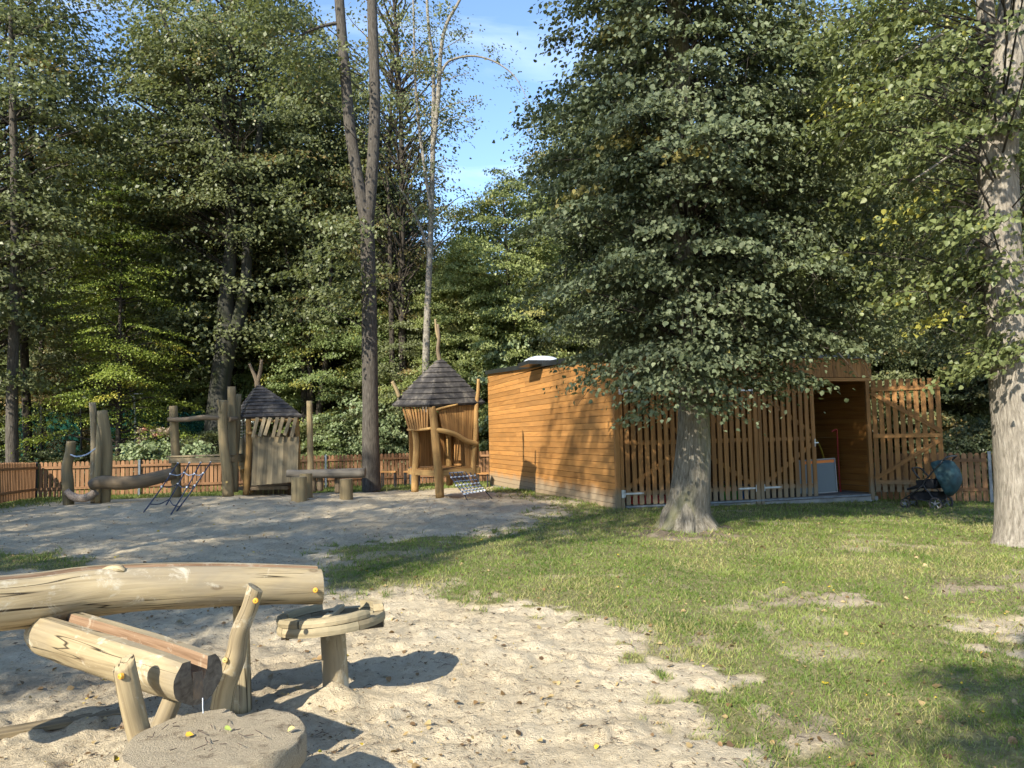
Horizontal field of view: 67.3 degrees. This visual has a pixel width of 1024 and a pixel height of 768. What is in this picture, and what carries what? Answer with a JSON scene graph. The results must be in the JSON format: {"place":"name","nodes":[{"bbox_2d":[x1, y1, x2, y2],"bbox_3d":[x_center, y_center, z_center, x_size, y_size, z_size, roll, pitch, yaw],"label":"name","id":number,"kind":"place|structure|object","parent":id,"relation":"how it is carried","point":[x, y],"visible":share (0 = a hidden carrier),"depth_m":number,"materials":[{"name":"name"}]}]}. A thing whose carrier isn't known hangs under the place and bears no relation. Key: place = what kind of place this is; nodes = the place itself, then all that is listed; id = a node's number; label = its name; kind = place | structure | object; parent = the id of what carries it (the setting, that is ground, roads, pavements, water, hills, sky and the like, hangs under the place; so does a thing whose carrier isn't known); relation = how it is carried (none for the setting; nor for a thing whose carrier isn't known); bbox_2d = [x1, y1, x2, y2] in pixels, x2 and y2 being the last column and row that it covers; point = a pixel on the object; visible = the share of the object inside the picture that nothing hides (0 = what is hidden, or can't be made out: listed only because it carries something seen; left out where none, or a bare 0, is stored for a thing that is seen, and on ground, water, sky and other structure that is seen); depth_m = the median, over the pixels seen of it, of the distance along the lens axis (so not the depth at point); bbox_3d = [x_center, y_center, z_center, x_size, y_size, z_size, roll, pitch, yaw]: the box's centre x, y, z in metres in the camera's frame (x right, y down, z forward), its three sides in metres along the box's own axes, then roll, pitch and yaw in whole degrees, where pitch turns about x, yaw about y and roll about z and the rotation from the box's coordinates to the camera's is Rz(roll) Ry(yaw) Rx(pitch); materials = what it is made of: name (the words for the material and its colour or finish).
{"place":"outdoors","nodes":[
{"label":"outdoors","id":0,"kind":"place"},
{"bbox_2d":[28,261,84,393],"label":"dark tree","id":1,"kind":"object","parent":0,"point":[42,288],"visible":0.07,"depth_m":32.93,"materials":[{"name":"green plant"}]},
{"bbox_2d":[19,406,205,466],"bbox_3d":[-15.258,2.064,29.346,7.887,2.580,0.346,-1,-4,0],"label":"windscreen net","id":2,"kind":"object","parent":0,"point":[57,445],"visible":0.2,"depth_m":29.40,"materials":[{"name":"green"}]},
{"bbox_2d":[0,0,975,421],"label":"sky","id":3,"kind":"structure","parent":0,"point":[500,19],"materials":[{"name":"blue"}]},
{"bbox_2d":[0,464,1023,767],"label":"ground","id":4,"kind":"structure","parent":0,"point":[382,702],"depth_m":5.71,"materials":[{"name":"sand"}]},
{"bbox_2d":[0,462,37,502],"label":"picket fence","id":5,"kind":"object","parent":4,"relation":"on","point":[17,481],"visible":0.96,"depth_m":20.74,"materials":[{"name":"brown"}]},
{"bbox_2d":[0,448,52,490],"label":"bush","id":6,"kind":"object","parent":4,"relation":"on","point":[2,458],"visible":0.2,"depth_m":26.45,"materials":[{"name":"green plant"}]},
{"bbox_2d":[0,0,77,462],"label":"slim tree","id":7,"kind":"object","parent":4,"relation":"on","point":[12,426],"visible":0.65,"depth_m":24.90,"materials":[{"name":"green plant"}]},
{"bbox_2d":[0,107,85,408],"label":"forest tree","id":8,"kind":"object","parent":4,"relation":"on","point":[1,354],"visible":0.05,"depth_m":36.88,"materials":[{"name":"green plant"}]},
{"bbox_2d":[0,8,98,462],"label":"slim tree","id":9,"kind":"object","parent":4,"relation":"on","point":[24,361],"visible":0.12,"depth_m":28.90,"materials":[{"name":"green plant"}]},
{"bbox_2d":[24,448,87,487],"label":"bush","id":10,"kind":"object","parent":4,"relation":"on","point":[46,453],"visible":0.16,"depth_m":27.06,"materials":[{"name":"green plant"}]},
{"bbox_2d":[0,707,120,739],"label":"buried board","id":11,"kind":"object","parent":4,"relation":"on","point":[45,725],"visible":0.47,"depth_m":4.32,"materials":[{"name":"brown wood"}]},
{"bbox_2d":[0,321,130,469],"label":"forest tree","id":12,"kind":"object","parent":4,"relation":"on","point":[2,413],"visible":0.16,"depth_m":32.80,"materials":[{"name":"green plant"}]},
{"bbox_2d":[43,449,89,486],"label":"bush","id":13,"kind":"object","parent":4,"relation":"on","point":[80,459],"visible":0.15,"depth_m":26.63,"materials":[{"name":"green plant"}]},
{"bbox_2d":[61,441,75,504],"bbox_3d":[-10.529,2.144,18.313,0.333,1.574,0.295,-2,-4,14],"label":"climbing post","id":14,"kind":"object","parent":4,"relation":"on","point":[67,476],"visible":0.9,"depth_m":18.21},
{"bbox_2d":[0,334,138,472],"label":"copper tree","id":15,"kind":"object","parent":4,"relation":"on","point":[54,404],"visible":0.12,"depth_m":32.96,"materials":[{"name":"green plant"}]},
{"bbox_2d":[0,207,138,446],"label":"feathery tree","id":16,"kind":"object","parent":4,"relation":"on","point":[70,292],"visible":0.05,"depth_m":35.91,"materials":[{"name":"green plant"}]},
{"bbox_2d":[1,205,141,376],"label":"forest tree","id":17,"kind":"object","parent":4,"relation":"on","point":[67,290],"visible":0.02,"depth_m":37.78,"materials":[{"name":"green plant"}]},
{"bbox_2d":[89,402,96,503],"bbox_3d":[-10.068,1.661,18.496,0.186,2.450,0.320,-1,-4,0],"label":"climbing post","id":18,"kind":"object","parent":4,"relation":"on","point":[93,417],"visible":0.63,"depth_m":18.43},
{"bbox_2d":[0,0,194,401],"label":"lime tree","id":19,"kind":"object","parent":4,"relation":"on","point":[31,209],"visible":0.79,"depth_m":26.24,"materials":[{"name":"green plant"}]},
{"bbox_2d":[94,425,101,502],"bbox_3d":[-9.811,1.891,18.218,0.145,1.853,0.248,2,-5,-39],"label":"climbing post","id":20,"kind":"object","parent":4,"relation":"on","point":[98,459],"visible":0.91,"depth_m":18.15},
{"bbox_2d":[64,489,98,501],"bbox_3d":[-10.143,2.628,18.137,0.824,0.329,0.232,-2,-4,7],"label":"log","id":21,"kind":"object","parent":20,"relation":"attached to","point":[76,497],"visible":1,"depth_m":18.06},
{"bbox_2d":[97,410,112,502],"bbox_3d":[-9.730,1.772,18.406,0.336,2.303,0.323,-1,-4,0],"label":"climbing post","id":22,"kind":"object","parent":4,"relation":"on","point":[106,441],"visible":0.78,"depth_m":18.32,"materials":[{"name":"wood"}]},
{"bbox_2d":[0,166,216,475],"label":"feathery tree","id":23,"kind":"object","parent":4,"relation":"on","point":[118,399],"visible":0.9,"depth_m":26.77,"materials":[{"name":"green plant"}]},
{"bbox_2d":[67,188,164,409],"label":"leaning tree","id":24,"kind":"object","parent":4,"relation":"on","point":[126,334],"visible":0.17,"depth_m":29.91,"materials":[{"name":"green plant"}]},
{"bbox_2d":[47,294,186,463],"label":"forest tree","id":25,"kind":"object","parent":4,"relation":"on","point":[101,312],"visible":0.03,"depth_m":37.21,"materials":[{"name":"green plant"}]},
{"bbox_2d":[24,612,221,741],"bbox_3d":[-1.927,1.376,3.581,1.513,0.453,0.429,-4,-5,32],"label":"water channel","id":26,"kind":"object","parent":4,"relation":"on","point":[132,663],"visible":0.91,"depth_m":3.44,"materials":[{"name":"beige"}]},
{"bbox_2d":[76,235,205,471],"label":"feathery tree","id":27,"kind":"object","parent":4,"relation":"on","point":[168,285],"visible":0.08,"depth_m":33.75,"materials":[{"name":"green plant"}]},
{"bbox_2d":[59,85,262,341],"bbox_3d":[-17.700,-6.167,42.002,13.924,22.246,13.736,-3,-4,30],"label":"lime tree","id":28,"kind":"object","parent":4,"relation":"on","point":[124,105],"visible":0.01,"depth_m":39.77,"materials":[{"name":"green plant"}]},
{"bbox_2d":[0,562,323,713],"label":"water channel","id":29,"kind":"object","parent":4,"relation":"on","point":[244,590],"visible":0.95,"depth_m":4.19,"materials":[{"name":"beige"}]},
{"bbox_2d":[115,426,216,463],"bbox_3d":[-11.476,2.070,25.660,3.640,1.380,1.994,-1,-4,0],"label":"hydrangea bush","id":30,"kind":"object","parent":4,"relation":"on","point":[139,450],"visible":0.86,"depth_m":25.30,"materials":[{"name":"green plant"}]},
{"bbox_2d":[106,273,253,424],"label":"forest tree","id":31,"kind":"object","parent":4,"relation":"on","point":[179,298],"visible":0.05,"depth_m":35.81,"materials":[{"name":"green plant"}]},
{"bbox_2d":[122,307,256,469],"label":"forest tree","id":32,"kind":"object","parent":4,"relation":"on","point":[197,395],"visible":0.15,"depth_m":31.60,"materials":[{"name":"green plant"}]},
{"bbox_2d":[162,432,221,486],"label":"bush","id":33,"kind":"object","parent":4,"relation":"on","point":[209,435],"visible":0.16,"depth_m":27.09,"materials":[{"name":"green plant"}]},
{"bbox_2d":[25,0,382,481],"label":"beech tree","id":34,"kind":"object","parent":4,"relation":"on","point":[220,382],"visible":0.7,"depth_m":27.79,"materials":[{"name":"green plant"}]},
{"bbox_2d":[166,386,241,496],"bbox_3d":[-7.526,1.417,18.850,1.796,2.681,1.092,-1,-4,0],"label":"climbing structure","id":35,"kind":"object","parent":4,"relation":"on","point":[228,459],"visible":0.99,"depth_m":18.70,"materials":[{"name":"brown wood"}]},
{"bbox_2d":[88,467,176,489],"bbox_3d":[-8.933,2.239,18.124,1.901,0.492,0.399,0,-4,-20],"label":"balance log","id":36,"kind":"object","parent":35,"relation":"attached to","point":[130,482],"visible":0.99,"depth_m":17.97,"materials":[{"name":"wood"}]},
{"bbox_2d":[143,461,210,514],"bbox_3d":[-7.394,2.231,16.866,0.828,0.948,3.522,-1,-4,-9],"label":"climbing net","id":37,"kind":"object","parent":35,"relation":"attached to","point":[177,484],"visible":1,"depth_m":17.03,"materials":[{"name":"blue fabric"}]},
{"bbox_2d":[119,708,306,767],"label":"round table","id":38,"kind":"object","parent":4,"relation":"on","point":[280,746],"visible":0.98,"depth_m":3.02,"materials":[{"name":"wood"}]},
{"bbox_2d":[147,712,266,750],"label":"bark scraps","id":39,"kind":"object","parent":38,"relation":"on","point":[205,737],"visible":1,"depth_m":3.04,"materials":[{"name":"brown"}]},
{"bbox_2d":[188,422,245,481],"bbox_3d":[-11.198,2.612,29.421,4.028,2.515,3.819,-1,-4,0],"label":"bush","id":40,"kind":"object","parent":4,"relation":"on","point":[207,431],"visible":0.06,"depth_m":28.43,"materials":[{"name":"green plant"}]},
{"bbox_2d":[26,0,417,393],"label":"lime tree","id":41,"kind":"object","parent":4,"relation":"on","point":[199,269],"visible":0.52,"depth_m":29.23,"materials":[{"name":"green plant"}]},
{"bbox_2d":[170,288,346,438],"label":"forest tree","id":42,"kind":"object","parent":4,"relation":"on","point":[246,375],"visible":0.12,"depth_m":30.57,"materials":[{"name":"green plant"}]},
{"bbox_2d":[35,451,490,498],"bbox_3d":[-7.258,2.825,24.200,13.660,1.137,0.082,0,-4,-16],"label":"picket fence","id":43,"kind":"object","parent":4,"relation":"on","point":[138,469],"visible":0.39,"depth_m":23.51,"materials":[{"name":"brown"}]},
{"bbox_2d":[238,360,302,494],"bbox_3d":[-6.198,1.111,19.401,2.194,3.458,1.642,-1,-4,0],"label":"board hut","id":44,"kind":"object","parent":4,"relation":"on","point":[267,461],"visible":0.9,"depth_m":18.75,"materials":[{"name":"wood"}]},
{"bbox_2d":[141,96,409,396],"bbox_3d":[-12.364,-5.093,38.621,12.701,19.369,12.480,2,-5,-40],"label":"forest tree","id":45,"kind":"object","parent":4,"relation":"on","point":[213,295],"depth_m":35.59,"materials":[{"name":"green plant"}]},
{"bbox_2d":[140,0,423,404],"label":"lime tree","id":46,"kind":"object","parent":4,"relation":"on","point":[345,192],"visible":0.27,"depth_m":31.38,"materials":[{"name":"green plant"}]},
{"bbox_2d":[221,231,351,452],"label":"multistem tree","id":47,"kind":"object","parent":4,"relation":"on","point":[303,408],"visible":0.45,"depth_m":29.90,"materials":[{"name":"green plant"}]},
{"bbox_2d":[187,0,405,492],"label":"forked tree","id":48,"kind":"object","parent":4,"relation":"on","point":[365,192],"visible":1,"depth_m":22.07,"materials":[{"name":"green plant"}]},
{"bbox_2d":[291,476,306,502],"bbox_3d":[-4.674,2.329,16.884,0.354,0.577,0.344,-1,-4,0],"label":"stump","id":49,"kind":"object","parent":4,"relation":"on","point":[298,489],"visible":0.88,"depth_m":16.75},
{"bbox_2d":[300,473,312,497],"bbox_3d":[-4.650,2.305,17.354,0.291,0.569,0.288,-1,-4,0],"label":"stump","id":50,"kind":"object","parent":4,"relation":"on","point":[309,485],"visible":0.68,"depth_m":17.27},
{"bbox_2d":[257,182,360,424],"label":"multistem tree","id":51,"kind":"object","parent":4,"relation":"on","point":[309,392],"visible":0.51,"depth_m":29.88,"materials":[{"name":"green plant"}]},
{"bbox_2d":[306,401,313,469],"bbox_3d":[-4.966,1.530,18.909,0.168,2.240,0.308,-1,-4,0],"label":"upright pole","id":52,"kind":"object","parent":4,"relation":"on","point":[310,459],"visible":0.81,"depth_m":18.84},
{"bbox_2d":[312,478,316,491],"bbox_3d":[-4.729,2.382,18.302,0.151,0.372,0.171,-1,-4,0],"label":"stub post","id":53,"kind":"object","parent":4,"relation":"on","point":[314,485],"visible":0.49,"depth_m":18.24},
{"bbox_2d":[286,468,365,477],"bbox_3d":[-4.391,2.116,18.139,1.893,0.240,0.264,-1,-4,3],"label":"balance log","id":54,"kind":"object","parent":53,"relation":"on","point":[342,473],"visible":0.91,"depth_m":18.04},
{"bbox_2d":[283,417,361,468],"bbox_3d":[-7.396,2.508,29.054,3.819,2.515,4.028,2,-5,-42],"label":"bush","id":55,"kind":"object","parent":4,"relation":"on","point":[303,430],"visible":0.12,"depth_m":28.32,"materials":[{"name":"green plant"}]},
{"bbox_2d":[240,275,409,468],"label":"forest tree","id":56,"kind":"object","parent":4,"relation":"on","point":[283,384],"visible":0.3,"depth_m":29.37,"materials":[{"name":"green plant"}]},
{"bbox_2d":[205,56,446,437],"bbox_3d":[-9.055,-5.690,37.024,13.054,20.224,13.233,-3,-4,20],"label":"forest tree","id":57,"kind":"object","parent":4,"relation":"on","point":[378,190],"visible":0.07,"depth_m":34.11,"materials":[{"name":"green plant"}]},
{"bbox_2d":[301,432,354,481],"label":"shrub","id":58,"kind":"object","parent":4,"relation":"on","point":[325,444],"visible":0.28,"depth_m":27.49,"materials":[{"name":"green plant"}]},
{"bbox_2d":[300,416,355,479],"bbox_3d":[-6.936,2.463,29.972,4.363,2.725,4.138,-2,-4,13],"label":"bush","id":59,"kind":"object","parent":4,"relation":"on","point":[318,425],"visible":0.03,"depth_m":29.04,"materials":[{"name":"green plant"}]},
{"bbox_2d":[276,598,385,686],"bbox_3d":[-1.107,1.693,4.721,0.657,0.668,0.655,-1,-4,0],"label":"wheel stand","id":60,"kind":"object","parent":4,"relation":"on","point":[330,627],"visible":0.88,"depth_m":4.70,"materials":[{"name":"brown wood"}]},
{"bbox_2d":[276,218,386,449],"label":"multistem tree","id":61,"kind":"object","parent":4,"relation":"on","point":[319,407],"visible":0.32,"depth_m":29.92,"materials":[{"name":"green plant"}]},
{"bbox_2d":[340,479,352,499],"bbox_3d":[-3.655,2.352,16.953,0.300,0.514,0.289,-1,-4,0],"label":"stump","id":62,"kind":"object","parent":4,"relation":"on","point":[346,489],"visible":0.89,"depth_m":16.84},
{"bbox_2d":[302,393,408,471],"bbox_3d":[-5.561,2.020,28.878,4.615,3.458,4.376,-2,-4,12],"label":"shrub","id":63,"kind":"object","parent":4,"relation":"on","point":[357,405],"visible":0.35,"depth_m":27.98,"materials":[{"name":"green plant"}]},
{"bbox_2d":[298,268,448,474],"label":"forest tree","id":64,"kind":"object","parent":4,"relation":"on","point":[359,370],"visible":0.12,"depth_m":30.33,"materials":[{"name":"green plant"}]},
{"bbox_2d":[311,304,456,467],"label":"forest tree","id":65,"kind":"object","parent":4,"relation":"on","point":[417,334],"visible":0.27,"depth_m":28.74,"materials":[{"name":"green plant"}]},
{"bbox_2d":[380,471,397,487],"bbox_3d":[-3.847,2.990,24.043,0.475,0.542,0.461,-1,-4,0],"label":"bench","id":66,"kind":"object","parent":4,"relation":"on","point":[395,478],"visible":0.87,"depth_m":23.87,"materials":[{"name":"orange wood"}]},
{"bbox_2d":[335,154,443,462],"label":"dark tree","id":67,"kind":"object","parent":4,"relation":"on","point":[391,290],"visible":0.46,"depth_m":28.93,"materials":[{"name":"green plant"}]},
{"bbox_2d":[343,380,437,479],"bbox_3d":[-4.227,1.792,29.525,5.049,3.983,4.787,0,-4,-23],"label":"shrub","id":68,"kind":"object","parent":4,"relation":"on","point":[396,446],"visible":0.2,"depth_m":28.05,"materials":[{"name":"green plant"}]},
{"bbox_2d":[325,10,460,308],"bbox_3d":[-5.471,-6.311,34.638,6.427,21.016,8.050,-1,-4,-6],"label":"sparse tree","id":69,"kind":"object","parent":4,"relation":"on","point":[389,142],"visible":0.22,"depth_m":34.58,"materials":[{"name":"green plant"}]},
{"bbox_2d":[349,191,451,325],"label":"forest tree","id":70,"kind":"object","parent":4,"relation":"on","point":[418,237],"visible":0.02,"depth_m":38.96,"materials":[{"name":"green plant"}]},
{"bbox_2d":[319,0,509,478],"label":"sparse tree","id":71,"kind":"object","parent":4,"relation":"on","point":[401,149],"visible":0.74,"depth_m":29.36,"materials":[{"name":"green plant"}]},
{"bbox_2d":[379,257,495,410],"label":"forest tree","id":72,"kind":"object","parent":4,"relation":"on","point":[435,264],"depth_m":31.39,"materials":[{"name":"green plant"}]},
{"bbox_2d":[391,319,484,497],"bbox_3d":[-1.717,0.540,17.769,1.881,4.104,1.187,2,-5,-35],"label":"tower hut","id":73,"kind":"object","parent":4,"relation":"on","point":[444,441],"visible":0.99,"depth_m":17.64,"materials":[{"name":"wood"}]},
{"bbox_2d":[449,472,491,499],"bbox_3d":[-0.868,2.301,17.337,1.075,0.641,0.716,2,-5,-40],"label":"climbing net","id":74,"kind":"object","parent":73,"relation":"hanging from","point":[471,483],"visible":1,"depth_m":17.24,"materials":[{"name":"grey fabric"}]},
{"bbox_2d":[378,248,526,477],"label":"maple tree","id":75,"kind":"object","parent":4,"relation":"on","point":[442,319],"visible":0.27,"depth_m":28.25,"materials":[{"name":"green plant"}]},
{"bbox_2d":[382,0,538,480],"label":"slender tree","id":76,"kind":"object","parent":4,"relation":"on","point":[430,185],"visible":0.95,"depth_m":27.36,"materials":[{"name":"green plant"}]},
{"bbox_2d":[432,230,527,398],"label":"maple tree","id":77,"kind":"object","parent":4,"relation":"on","point":[482,286],"visible":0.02,"depth_m":32.23,"materials":[{"name":"green plant"}]},
{"bbox_2d":[437,305,525,471],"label":"forest tree","id":78,"kind":"object","parent":4,"relation":"on","point":[481,435],"visible":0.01,"depth_m":29.74,"materials":[{"name":"green plant"}]},
{"bbox_2d":[396,167,607,453],"bbox_3d":[-0.247,-2.433,30.205,9.079,12.341,8.889,2,-5,-39],"label":"maple tree","id":79,"kind":"object","parent":4,"relation":"on","point":[481,246],"visible":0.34,"depth_m":28.51,"materials":[{"name":"green plant"}]},
{"bbox_2d":[459,330,547,471],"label":"tree","id":80,"kind":"object","parent":4,"relation":"on","point":[480,376],"visible":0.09,"depth_m":27.67,"materials":[{"name":"green plant"}]},
{"bbox_2d":[0,495,1023,767],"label":"fallen leaves","id":81,"kind":"object","parent":4,"relation":"on","point":[596,745],"depth_m":5.03,"materials":[{"name":"plant"}]},
{"bbox_2d":[482,244,622,431],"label":"maple tree","id":82,"kind":"object","parent":4,"relation":"on","point":[574,349],"visible":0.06,"depth_m":29.62,"materials":[{"name":"green plant"}]},
{"bbox_2d":[491,275,629,362],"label":"forest tree","id":83,"kind":"object","parent":4,"relation":"on","point":[539,344],"visible":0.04,"depth_m":28.77,"materials":[{"name":"green plant"}]},
{"bbox_2d":[462,78,672,339],"bbox_3d":[4.039,-5.419,37.704,12.572,19.212,12.402,-5,-5,44],"label":"forest tree","id":84,"kind":"object","parent":4,"relation":"on","point":[536,138],"visible":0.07,"depth_m":36.53,"materials":[{"name":"green plant"}]},
{"bbox_2d":[597,269,669,377],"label":"forest tree","id":85,"kind":"object","parent":4,"relation":"on","point":[626,295],"visible":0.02,"depth_m":33.62,"materials":[{"name":"green plant"}]},
{"bbox_2d":[533,57,737,345],"bbox_3d":[6.749,-5.904,36.441,12.861,20.105,13.548,-2,-4,13],"label":"forest tree","id":86,"kind":"object","parent":4,"relation":"on","point":[573,239],"visible":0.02,"depth_m":35.32,"materials":[{"name":"green plant"}]},
{"bbox_2d":[475,0,952,533],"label":"linden tree","id":87,"kind":"object","parent":4,"relation":"on","point":[721,264],"visible":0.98,"depth_m":11.07,"materials":[{"name":"green plant"}]},
{"bbox_2d":[485,353,943,508],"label":"equipment shed","id":88,"kind":"structure","parent":4,"relation":"on","point":[550,443],"depth_m":16.57,"materials":[{"name":"wood"}]},
{"bbox_2d":[799,458,837,493],"bbox_3d":[6.800,2.049,17.104,0.864,0.792,0.206,-1,-4,0],"label":"cabinet","id":89,"kind":"object","parent":88,"relation":"on","point":[826,475],"visible":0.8,"depth_m":17.10,"materials":[{"name":"grey"}]},
{"bbox_2d":[699,0,960,402],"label":"lime tree","id":90,"kind":"object","parent":4,"relation":"on","point":[862,163],"visible":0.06,"depth_m":24.94,"materials":[{"name":"green plant"}]},
{"bbox_2d":[740,0,1023,547],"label":"lime tree","id":91,"kind":"object","parent":4,"relation":"on","point":[994,272],"visible":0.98,"depth_m":9.80,"materials":[{"name":"green plant"}]},
{"bbox_2d":[784,0,1023,474],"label":"lime tree","id":92,"kind":"object","parent":4,"relation":"on","point":[863,2],"visible":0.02,"depth_m":25.95,"materials":[{"name":"green plant"}]},
{"bbox_2d":[826,234,989,472],"bbox_3d":[12.931,-0.908,25.098,7.322,8.143,7.598,-2,-4,11],"label":"forest tree","id":93,"kind":"object","parent":4,"relation":"on","point":[911,374],"visible":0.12,"depth_m":23.40,"materials":[{"name":"green plant"}]},
{"bbox_2d":[837,0,1023,388],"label":"lime tree","id":94,"kind":"object","parent":4,"relation":"on","point":[949,169],"visible":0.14,"depth_m":18.18,"materials":[{"name":"green plant"}]},
{"bbox_2d":[900,455,962,508],"bbox_3d":[8.265,1.928,15.166,0.622,1.056,1.066,2,-5,-41],"label":"pushchair","id":95,"kind":"object","parent":4,"relation":"on","point":[949,479],"visible":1,"depth_m":14.90,"materials":[{"name":"fabric"}]},
{"bbox_2d":[873,451,993,502],"bbox_3d":[9.957,1.966,16.001,4.744,1.130,0.082,-3,-4,28],"label":"picket fence","id":96,"kind":"object","parent":4,"relation":"on","point":[970,460],"visible":0.35,"depth_m":16.21,"materials":[{"name":"brown wood"}]},
{"bbox_2d":[879,298,990,466],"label":"hornbeam tree","id":97,"kind":"object","parent":4,"relation":"on","point":[950,396],"visible":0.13,"depth_m":23.25,"materials":[{"name":"green plant"}]},
{"bbox_2d":[901,196,982,465],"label":"dark tree","id":98,"kind":"object","parent":4,"relation":"on","point":[969,391],"visible":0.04,"depth_m":23.81,"materials":[{"name":"green plant"}]},
{"bbox_2d":[898,241,987,428],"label":"forest tree","id":99,"kind":"object","parent":4,"relation":"on","point":[951,320],"depth_m":25.08,"materials":[{"name":"green plant"}]},
{"bbox_2d":[907,415,993,488],"bbox_3d":[11.433,1.786,19.837,3.189,1.991,3.024,1,-5,-34],"label":"bush","id":100,"kind":"object","parent":4,"relation":"on","point":[947,438],"visible":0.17,"depth_m":19.47,"materials":[{"name":"green plant"}]},
{"bbox_2d":[937,414,993,489],"bbox_3d":[12.343,1.646,19.477,3.524,2.201,3.342,-2,-4,18],"label":"bush","id":101,"kind":"object","parent":4,"relation":"on","point":[985,433],"visible":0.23,"depth_m":19.17,"materials":[{"name":"green plant"}]},
{"bbox_2d":[0,479,1023,767],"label":"grass","id":102,"kind":"structure","parent":0,"point":[1006,561],"depth_m":7.71,"materials":[{"name":"plant"}]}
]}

